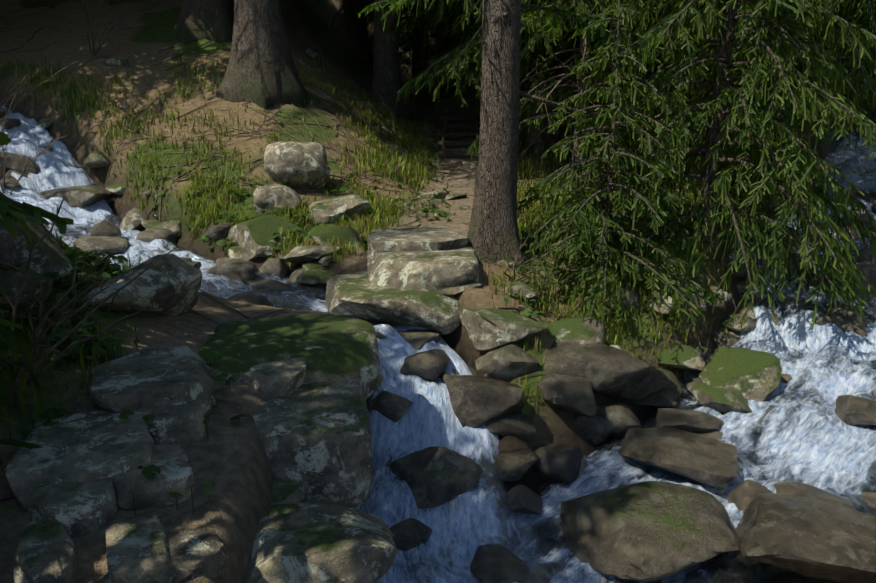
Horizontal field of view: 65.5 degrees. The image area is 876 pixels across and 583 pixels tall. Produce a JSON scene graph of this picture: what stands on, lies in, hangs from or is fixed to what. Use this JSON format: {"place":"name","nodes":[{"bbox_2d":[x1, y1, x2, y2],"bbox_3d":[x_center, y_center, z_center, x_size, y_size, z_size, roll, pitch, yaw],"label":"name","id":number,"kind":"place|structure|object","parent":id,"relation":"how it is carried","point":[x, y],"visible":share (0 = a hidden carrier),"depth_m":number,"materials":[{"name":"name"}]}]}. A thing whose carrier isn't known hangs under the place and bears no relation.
{"place":"outdoors","nodes":[
{"label":"outdoors","id":0,"kind":"place"},
{"bbox_2d":[0,106,522,582],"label":"water stream","id":1,"kind":"structure","parent":0,"point":[464,526],"depth_m":5.51,"materials":[{"name":"white liquid"}]},
{"bbox_2d":[91,220,121,235],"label":"boulder","id":2,"kind":"object","parent":1,"relation":"on","point":[103,228],"visible":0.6,"depth_m":8.97,"materials":[{"name":"stone"}]},
{"bbox_2d":[389,518,431,550],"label":"boulder","id":3,"kind":"object","parent":1,"relation":"on","point":[409,533],"visible":0.81,"depth_m":4.45,"materials":[{"name":"stone"}]},
{"bbox_2d":[0,0,875,582],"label":"ground","id":4,"kind":"structure","parent":0,"point":[230,462],"depth_m":9.52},
{"bbox_2d":[1,169,27,187],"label":"stone","id":5,"kind":"object","parent":4,"relation":"on","point":[10,181],"visible":0.31,"depth_m":10.28,"materials":[{"name":"stone"}]},
{"bbox_2d":[0,152,40,173],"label":"boulder","id":6,"kind":"object","parent":4,"relation":"on","point":[20,162],"visible":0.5,"depth_m":10.54,"materials":[{"name":"stone"}]},
{"bbox_2d":[0,269,53,317],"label":"boulder","id":7,"kind":"object","parent":4,"relation":"on","point":[42,283],"visible":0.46,"depth_m":4.05,"materials":[{"name":"stone"}]},
{"bbox_2d":[0,192,72,281],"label":"boulder","id":8,"kind":"object","parent":4,"relation":"on","point":[49,255],"visible":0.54,"depth_m":4.49,"materials":[{"name":"stone"}]},
{"bbox_2d":[0,137,73,464],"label":"young spruce","id":9,"kind":"object","parent":4,"relation":"on","point":[9,210],"visible":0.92,"depth_m":3.50,"materials":[{"name":"green plant"}]},
{"bbox_2d":[12,518,76,582],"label":"path stone","id":10,"kind":"object","parent":4,"relation":"on","point":[44,552],"visible":1,"depth_m":2.53,"materials":[{"name":"stone"}]},
{"bbox_2d":[31,479,116,538],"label":"path stone","id":11,"kind":"object","parent":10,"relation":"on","point":[76,509],"visible":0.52,"depth_m":2.82,"materials":[{"name":"stone"}]},
{"bbox_2d":[40,183,110,206],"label":"boulder","id":12,"kind":"object","parent":4,"relation":"on","point":[82,196],"visible":0.56,"depth_m":10.42,"materials":[{"name":"stone"}]},
{"bbox_2d":[5,408,154,513],"bbox_3d":[-1.710,0.827,3.303,0.627,0.268,0.782,-8,16,-29],"label":"boulder","id":13,"kind":"object","parent":4,"relation":"on","point":[98,444],"visible":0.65,"depth_m":3.12,"materials":[{"name":"stone"}]},
{"bbox_2d":[84,151,109,168],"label":"stone","id":14,"kind":"object","parent":4,"relation":"on","point":[96,159],"visible":0.85,"depth_m":10.88,"materials":[{"name":"stone"}]},
{"bbox_2d":[72,235,128,254],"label":"stone","id":15,"kind":"object","parent":4,"relation":"on","point":[114,245],"visible":0.42,"depth_m":8.51,"materials":[{"name":"stone"}]},
{"bbox_2d":[119,208,149,230],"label":"boulder","id":16,"kind":"object","parent":4,"relation":"on","point":[133,218],"visible":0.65,"depth_m":9.74,"materials":[{"name":"stone"}]},
{"bbox_2d":[106,510,169,582],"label":"path stone","id":17,"kind":"object","parent":4,"relation":"on","point":[137,550],"visible":1,"depth_m":2.56,"materials":[{"name":"stone"}]},
{"bbox_2d":[100,529,226,582],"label":"boulder","id":18,"kind":"object","parent":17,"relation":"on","point":[193,553],"visible":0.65,"depth_m":2.60,"materials":[{"name":"stone"}]},
{"bbox_2d":[84,253,202,315],"bbox_3d":[-2.094,0.006,4.913,0.695,0.523,0.741,0,14,-2],"label":"lichen boulder","id":19,"kind":"object","parent":4,"relation":"on","point":[168,285],"visible":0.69,"depth_m":4.77,"materials":[{"name":"stone"}]},
{"bbox_2d":[90,344,215,416],"bbox_3d":[-1.661,0.564,3.992,0.644,0.268,0.834,-6,15,-23],"label":"rock","id":20,"kind":"object","parent":4,"relation":"on","point":[152,376],"visible":0.77,"depth_m":3.77,"materials":[{"name":"stone"}]},
{"bbox_2d":[112,444,194,510],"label":"path stone","id":21,"kind":"object","parent":4,"relation":"on","point":[173,463],"visible":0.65,"depth_m":3.00,"materials":[{"name":"stone"}]},
{"bbox_2d":[136,227,175,242],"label":"stone","id":22,"kind":"object","parent":4,"relation":"on","point":[149,235],"visible":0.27,"depth_m":9.24,"materials":[{"name":"stone"}]},
{"bbox_2d":[145,220,180,237],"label":"stone","id":23,"kind":"object","parent":4,"relation":"on","point":[173,226],"visible":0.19,"depth_m":9.46,"materials":[{"name":"stone"}]},
{"bbox_2d":[140,400,204,444],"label":"path stone","id":24,"kind":"object","parent":4,"relation":"on","point":[177,423],"visible":0.54,"depth_m":3.52,"materials":[{"name":"stone"}]},
{"bbox_2d":[173,0,233,44],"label":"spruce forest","id":25,"kind":"object","parent":4,"relation":"on","point":[212,20],"visible":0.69,"depth_m":13.89,"materials":[{"name":"brown plant"}]},
{"bbox_2d":[204,223,233,239],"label":"boulder","id":26,"kind":"object","parent":4,"relation":"on","point":[214,232],"visible":0.73,"depth_m":8.94,"materials":[{"name":"stone"}]},
{"bbox_2d":[205,260,256,283],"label":"stone","id":27,"kind":"object","parent":4,"relation":"on","point":[243,271],"visible":0.48,"depth_m":7.80,"materials":[{"name":"stone"}]},
{"bbox_2d":[228,246,250,260],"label":"stone","id":28,"kind":"object","parent":4,"relation":"on","point":[238,252],"visible":0.42,"depth_m":8.53,"materials":[{"name":"stone"}]},
{"bbox_2d":[227,291,270,305],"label":"stone","id":29,"kind":"object","parent":4,"relation":"on","point":[253,297],"visible":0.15,"depth_m":6.86,"materials":[{"name":"stone"}]},
{"bbox_2d":[216,0,307,109],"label":"trunk","id":30,"kind":"object","parent":4,"relation":"on","point":[261,70],"visible":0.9,"depth_m":11.96,"materials":[{"name":"brown plant"}]},
{"bbox_2d":[229,215,305,259],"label":"moss boulder","id":31,"kind":"object","parent":4,"relation":"on","point":[254,239],"visible":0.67,"depth_m":8.55,"materials":[{"name":"stone"}]},
{"bbox_2d":[259,258,286,277],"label":"boulder","id":32,"kind":"object","parent":4,"relation":"on","point":[278,266],"visible":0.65,"depth_m":8.04,"materials":[{"name":"stone"}]},
{"bbox_2d":[246,276,301,291],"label":"stone","id":33,"kind":"object","parent":4,"relation":"on","point":[258,283],"visible":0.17,"depth_m":7.72,"materials":[{"name":"stone"}]},
{"bbox_2d":[248,357,306,396],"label":"rock","id":34,"kind":"object","parent":4,"relation":"on","point":[280,378],"visible":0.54,"depth_m":4.18,"materials":[{"name":"stone"}]},
{"bbox_2d":[253,184,302,214],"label":"rock","id":35,"kind":"object","parent":4,"relation":"on","point":[269,196],"visible":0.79,"depth_m":9.34,"materials":[{"name":"stone"}]},
{"bbox_2d":[197,314,383,398],"bbox_3d":[-1.123,0.610,4.898,1.410,0.617,1.164,-4,15,-16],"label":"boulder","id":36,"kind":"object","parent":4,"relation":"on","point":[329,347],"visible":0.5,"depth_m":4.65,"materials":[{"name":"stone"}]},
{"bbox_2d":[271,477,309,504],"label":"boulder","id":37,"kind":"object","parent":4,"relation":"on","point":[288,492],"visible":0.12,"depth_m":3.61,"materials":[{"name":"stone"}]},
{"bbox_2d":[264,141,330,189],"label":"tall boulder","id":38,"kind":"object","parent":4,"relation":"on","point":[292,165],"visible":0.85,"depth_m":9.78,"materials":[{"name":"stone"}]},
{"bbox_2d":[283,245,339,263],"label":"rock","id":39,"kind":"object","parent":4,"relation":"on","point":[299,254],"visible":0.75,"depth_m":8.02,"materials":[{"name":"stone"}]},
{"bbox_2d":[253,377,372,507],"bbox_3d":[-0.862,0.901,4.273,0.805,0.566,1.242,-3,14,-13],"label":"boulder","id":40,"kind":"object","parent":4,"relation":"on","point":[316,436],"visible":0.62,"depth_m":3.77,"materials":[{"name":"stone"}]},
{"bbox_2d":[299,269,337,286],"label":"stone","id":41,"kind":"object","parent":4,"relation":"on","point":[318,277],"visible":0.48,"depth_m":7.75,"materials":[{"name":"stone"}]},
{"bbox_2d":[246,500,397,582],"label":"boulder","id":42,"kind":"object","parent":4,"relation":"on","point":[323,541],"visible":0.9,"depth_m":3.00,"materials":[{"name":"stone"}]},
{"bbox_2d":[309,226,363,249],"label":"moss boulder","id":43,"kind":"object","parent":4,"relation":"on","point":[326,234],"visible":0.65,"depth_m":8.29,"materials":[{"name":"stone"}]},
{"bbox_2d":[308,194,369,223],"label":"rock","id":44,"kind":"object","parent":4,"relation":"on","point":[328,210],"visible":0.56,"depth_m":9.35,"materials":[{"name":"stone"}]},
{"bbox_2d":[280,0,475,124],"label":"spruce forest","id":45,"kind":"object","parent":4,"relation":"on","point":[386,69],"visible":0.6,"depth_m":16.80,"materials":[{"name":"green plant"}]},
{"bbox_2d":[0,163,758,514],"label":"leafy herbs","id":46,"kind":"object","parent":4,"relation":"on","point":[78,257],"visible":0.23,"depth_m":4.95,"materials":[{"name":"green plant"}]},
{"bbox_2d":[0,0,774,500],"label":"fallen sticks","id":47,"kind":"object","parent":4,"relation":"on","point":[278,122],"visible":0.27,"depth_m":11.45,"materials":[{"name":"brown wood"}]},
{"bbox_2d":[368,390,412,422],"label":"boulder","id":48,"kind":"object","parent":4,"relation":"on","point":[393,407],"visible":0.75,"depth_m":5.52,"materials":[{"name":"stone"}]},
{"bbox_2d":[0,0,783,408],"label":"bare shrubs","id":49,"kind":"object","parent":4,"relation":"on","point":[40,354],"visible":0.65,"depth_m":3.67,"materials":[{"name":"plant"}]},
{"bbox_2d":[325,270,461,334],"bbox_3d":[-0.444,0.105,7.226,1.613,0.514,1.752,0,14,-2],"label":"step stone","id":50,"kind":"object","parent":4,"relation":"on","point":[358,295],"visible":0.58,"depth_m":6.54,"materials":[{"name":"stone"}]},
{"bbox_2d":[367,245,478,290],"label":"step stone","id":51,"kind":"object","parent":50,"relation":"on","point":[436,270],"visible":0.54,"depth_m":6.76,"materials":[{"name":"stone"}]},
{"bbox_2d":[367,227,468,252],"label":"step stone","id":52,"kind":"object","parent":51,"relation":"on","point":[403,239],"visible":0.6,"depth_m":7.45,"materials":[{"name":"stone"}]},
{"bbox_2d":[0,52,790,425],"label":"grass tufts","id":53,"kind":"object","parent":4,"relation":"on","point":[404,168],"visible":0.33,"depth_m":10.59,"materials":[{"name":"green plant"}]},
{"bbox_2d":[336,0,461,98],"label":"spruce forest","id":54,"kind":"object","parent":4,"relation":"on","point":[444,86],"depth_m":25.38,"materials":[{"name":"green plant"}]},
{"bbox_2d":[333,0,474,110],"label":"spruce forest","id":55,"kind":"object","parent":4,"relation":"on","point":[419,55],"visible":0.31,"depth_m":21.32,"materials":[{"name":"green plant"}]},
{"bbox_2d":[399,329,440,349],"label":"boulder","id":56,"kind":"object","parent":4,"relation":"on","point":[417,339],"visible":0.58,"depth_m":6.44,"materials":[{"name":"stone"}]},
{"bbox_2d":[400,349,449,381],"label":"boulder","id":57,"kind":"object","parent":4,"relation":"on","point":[430,365],"visible":0.88,"depth_m":5.89,"materials":[{"name":"stone"}]},
{"bbox_2d":[388,446,482,508],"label":"boulder","id":58,"kind":"object","parent":4,"relation":"on","point":[433,476],"visible":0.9,"depth_m":4.89,"materials":[{"name":"stone"}]},
{"bbox_2d":[438,146,477,157],"bbox_3d":[0.553,-2.783,14.172,1.108,0.470,0.227,0,14,-2],"label":"stair step","id":59,"kind":"object","parent":4,"relation":"on","point":[444,153],"visible":0.38,"depth_m":14.10,"materials":[{"name":"brown wood"}]},
{"bbox_2d":[437,136,478,150],"bbox_3d":[0.538,-3.220,15.197,1.111,0.470,0.227,0,14,-2],"label":"stair step","id":60,"kind":"object","parent":4,"relation":"on","point":[451,144],"visible":0.48,"depth_m":15.13,"materials":[{"name":"brown wood"}]},
{"bbox_2d":[437,128,479,140],"bbox_3d":[0.524,-3.658,16.221,1.108,0.470,0.227,0,14,-2],"label":"stair step","id":61,"kind":"object","parent":4,"relation":"on","point":[447,135],"visible":0.73,"depth_m":16.16,"materials":[{"name":"brown wood"}]},
{"bbox_2d":[437,280,480,295],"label":"boulder","id":62,"kind":"object","parent":4,"relation":"on","point":[451,291],"visible":0.35,"depth_m":6.71,"materials":[{"name":"stone"}]},
{"bbox_2d":[439,119,479,131],"bbox_3d":[0.571,-4.113,17.244,1.108,0.470,0.227,0,14,-2],"label":"stair step","id":63,"kind":"object","parent":4,"relation":"on","point":[444,126],"visible":0.73,"depth_m":17.18,"materials":[{"name":"brown wood"}]},
{"bbox_2d":[441,112,479,129],"bbox_3d":[0.625,-4.570,18.266,1.108,0.470,0.227,0,14,-2],"label":"stair step","id":64,"kind":"object","parent":4,"relation":"on","point":[459,118],"visible":0.77,"depth_m":18.20,"materials":[{"name":"brown wood"}]},
{"bbox_2d":[443,374,524,428],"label":"boulder","id":65,"kind":"object","parent":4,"relation":"on","point":[478,401],"visible":0.94,"depth_m":5.50,"materials":[{"name":"stone"}]},
{"bbox_2d":[358,0,628,272],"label":"spruce","id":66,"kind":"object","parent":4,"relation":"on","point":[492,235],"visible":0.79,"depth_m":7.36,"materials":[{"name":"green plant"}]},
{"bbox_2d":[460,308,546,350],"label":"boulder","id":67,"kind":"object","parent":4,"relation":"on","point":[489,329],"visible":0.98,"depth_m":6.10,"materials":[{"name":"stone"}]},
{"bbox_2d":[475,344,538,380],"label":"boulder","id":68,"kind":"object","parent":4,"relation":"on","point":[508,362],"visible":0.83,"depth_m":5.80,"materials":[{"name":"stone"}]},
{"bbox_2d":[486,410,536,441],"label":"boulder","id":69,"kind":"object","parent":4,"relation":"on","point":[518,424],"visible":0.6,"depth_m":5.47,"materials":[{"name":"stone"}]},
{"bbox_2d":[436,0,596,97],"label":"spruce","id":70,"kind":"object","parent":4,"relation":"on","point":[457,28],"visible":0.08,"depth_m":14.25,"materials":[{"name":"green plant"}]},
{"bbox_2d":[496,448,538,480],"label":"boulder","id":71,"kind":"object","parent":4,"relation":"on","point":[515,465],"visible":0.5,"depth_m":5.27,"materials":[{"name":"stone"}]},
{"bbox_2d":[500,281,538,298],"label":"boulder","id":72,"kind":"object","parent":4,"relation":"on","point":[527,290],"visible":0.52,"depth_m":6.81,"materials":[{"name":"stone"}]},
{"bbox_2d":[385,0,693,157],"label":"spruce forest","id":73,"kind":"object","parent":4,"relation":"on","point":[544,141],"visible":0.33,"depth_m":14.17,"materials":[{"name":"green plant"}]},
{"bbox_2d":[537,373,596,416],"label":"boulder","id":74,"kind":"object","parent":4,"relation":"on","point":[570,394],"visible":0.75,"depth_m":5.71,"materials":[{"name":"stone"}]},
{"bbox_2d":[548,318,605,344],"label":"boulder","id":75,"kind":"object","parent":4,"relation":"on","point":[586,331],"visible":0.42,"depth_m":6.46,"materials":[{"name":"stone"}]},
{"bbox_2d":[437,0,721,185],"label":"spruce","id":76,"kind":"object","parent":4,"relation":"on","point":[586,9],"visible":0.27,"depth_m":11.53,"materials":[{"name":"green plant"}]},
{"bbox_2d":[574,413,612,446],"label":"boulder","id":77,"kind":"object","parent":4,"relation":"on","point":[596,430],"visible":0.54,"depth_m":5.88,"materials":[{"name":"stone"}]},
{"bbox_2d":[543,341,676,400],"bbox_3d":[1.550,0.709,6.539,1.476,0.552,1.199,0,14,-2],"label":"boulder","id":78,"kind":"object","parent":4,"relation":"on","point":[611,372],"visible":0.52,"depth_m":6.03,"materials":[{"name":"stone"}]},
{"bbox_2d":[515,0,713,331],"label":"spruce sapling","id":79,"kind":"object","parent":4,"relation":"on","point":[627,260],"visible":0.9,"depth_m":7.08,"materials":[{"name":"green plant"}]},
{"bbox_2d":[596,402,640,438],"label":"boulder","id":80,"kind":"object","parent":4,"relation":"on","point":[622,417],"visible":0.6,"depth_m":5.96,"materials":[{"name":"stone"}]},
{"bbox_2d":[606,283,638,309],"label":"stone","id":81,"kind":"object","parent":4,"relation":"on","point":[630,294],"visible":0.46,"depth_m":7.23,"materials":[{"name":"stone"}]},
{"bbox_2d":[635,369,680,406],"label":"boulder","id":82,"kind":"object","parent":4,"relation":"on","point":[667,397],"visible":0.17,"depth_m":6.44,"materials":[{"name":"stone"}]},
{"bbox_2d":[647,291,673,314],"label":"stone","id":83,"kind":"object","parent":4,"relation":"on","point":[667,308],"visible":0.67,"depth_m":7.25,"materials":[{"name":"stone"}]},
{"bbox_2d":[520,0,807,175],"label":"spruce","id":84,"kind":"object","parent":4,"relation":"on","point":[555,44],"visible":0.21,"depth_m":11.39,"materials":[{"name":"green plant"}]},
{"bbox_2d":[657,343,705,370],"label":"boulder","id":85,"kind":"object","parent":4,"relation":"on","point":[683,356],"visible":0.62,"depth_m":6.91,"materials":[{"name":"stone"}]},
{"bbox_2d":[671,275,706,310],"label":"stone","id":86,"kind":"object","parent":4,"relation":"on","point":[702,306],"visible":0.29,"depth_m":7.42,"materials":[{"name":"stone"}]},
{"bbox_2d":[704,292,725,308],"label":"stone","id":87,"kind":"object","parent":4,"relation":"on","point":[718,304],"visible":0.46,"depth_m":7.65,"materials":[{"name":"stone"}]},
{"bbox_2d":[560,0,875,338],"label":"spruce","id":88,"kind":"object","parent":4,"relation":"on","point":[744,218],"visible":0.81,"depth_m":7.29,"materials":[{"name":"green plant"}]},
{"bbox_2d":[602,0,875,196],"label":"spruce","id":89,"kind":"object","parent":4,"relation":"on","point":[867,84],"visible":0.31,"depth_m":9.98,"materials":[{"name":"green plant"}]},
{"bbox_2d":[722,312,755,332],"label":"stone","id":90,"kind":"object","parent":4,"relation":"on","point":[749,324],"visible":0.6,"depth_m":7.67,"materials":[{"name":"stone"}]},
{"bbox_2d":[735,493,875,582],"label":"boulder","id":91,"kind":"object","parent":4,"relation":"on","point":[817,539],"visible":1,"depth_m":4.03,"materials":[{"name":"stone"}]},
{"bbox_2d":[815,264,875,300],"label":"stone","id":92,"kind":"object","parent":4,"relation":"on","point":[869,271],"visible":0.12,"depth_m":8.12,"materials":[{"name":"stone"}]},
{"bbox_2d":[824,303,867,336],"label":"stone","id":93,"kind":"object","parent":4,"relation":"on","point":[843,319],"visible":0.27,"depth_m":7.47,"materials":[{"name":"stone"}]},
{"bbox_2d":[838,211,875,237],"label":"stone","id":94,"kind":"object","parent":4,"relation":"on","point":[865,221],"visible":0.27,"depth_m":10.78,"materials":[{"name":"stone"}]},
{"bbox_2d":[514,124,875,582],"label":"water stream","id":95,"kind":"structure","parent":0,"point":[795,429],"depth_m":5.79,"materials":[{"name":"white liquid"}]},
{"bbox_2d":[470,543,529,582],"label":"boulder","id":96,"kind":"object","parent":95,"relation":"on","point":[495,563],"visible":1,"depth_m":4.26,"materials":[{"name":"stone"}]},
{"bbox_2d":[507,485,542,513],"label":"boulder","id":97,"kind":"object","parent":95,"relation":"on","point":[522,499],"visible":0.85,"depth_m":4.94,"materials":[{"name":"stone"}]},
{"bbox_2d":[533,443,580,483],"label":"boulder","id":98,"kind":"object","parent":95,"relation":"on","point":[558,462],"visible":0.96,"depth_m":5.35,"materials":[{"name":"stone"}]},
{"bbox_2d":[559,481,739,581],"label":"boulder","id":99,"kind":"object","parent":95,"relation":"on","point":[648,531],"visible":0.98,"depth_m":4.37,"materials":[{"name":"stone"}]},
{"bbox_2d":[618,427,738,489],"bbox_3d":[1.918,1.321,5.477,0.892,0.303,0.811,5,15,20],"label":"boulder","id":100,"kind":"object","parent":95,"relation":"on","point":[712,462],"visible":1,"depth_m":5.30,"materials":[{"name":"stone"}]},
{"bbox_2d":[656,408,723,432],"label":"boulder","id":101,"kind":"object","parent":95,"relation":"on","point":[687,420],"visible":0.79,"depth_m":5.99,"materials":[{"name":"stone"}]},
{"bbox_2d":[683,355,711,382],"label":"stone","id":102,"kind":"object","parent":95,"relation":"on","point":[690,374],"visible":0.12,"depth_m":6.99,"materials":[{"name":"stone"}]},
{"bbox_2d":[687,381,751,412],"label":"boulder","id":103,"kind":"object","parent":95,"relation":"on","point":[725,400],"visible":0.69,"depth_m":6.30,"materials":[{"name":"stone"}]},
{"bbox_2d":[714,330,738,346],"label":"stone","id":104,"kind":"object","parent":95,"relation":"on","point":[729,339],"visible":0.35,"depth_m":7.56,"materials":[{"name":"stone"}]},
{"bbox_2d":[699,346,781,401],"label":"boulder","id":105,"kind":"object","parent":95,"relation":"on","point":[748,374],"visible":0.83,"depth_m":6.47,"materials":[{"name":"stone"}]},
{"bbox_2d":[727,479,772,510],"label":"boulder","id":106,"kind":"object","parent":95,"relation":"on","point":[743,495],"visible":0.56,"depth_m":4.86,"materials":[{"name":"stone"}]},
{"bbox_2d":[774,481,855,510],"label":"boulder","id":107,"kind":"object","parent":95,"relation":"on","point":[797,489],"visible":0.27,"depth_m":4.83,"materials":[{"name":"stone"}]},
{"bbox_2d":[835,395,875,424],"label":"boulder","id":108,"kind":"object","parent":95,"relation":"on","point":[852,410],"visible":1,"depth_m":5.86,"materials":[{"name":"stone"}]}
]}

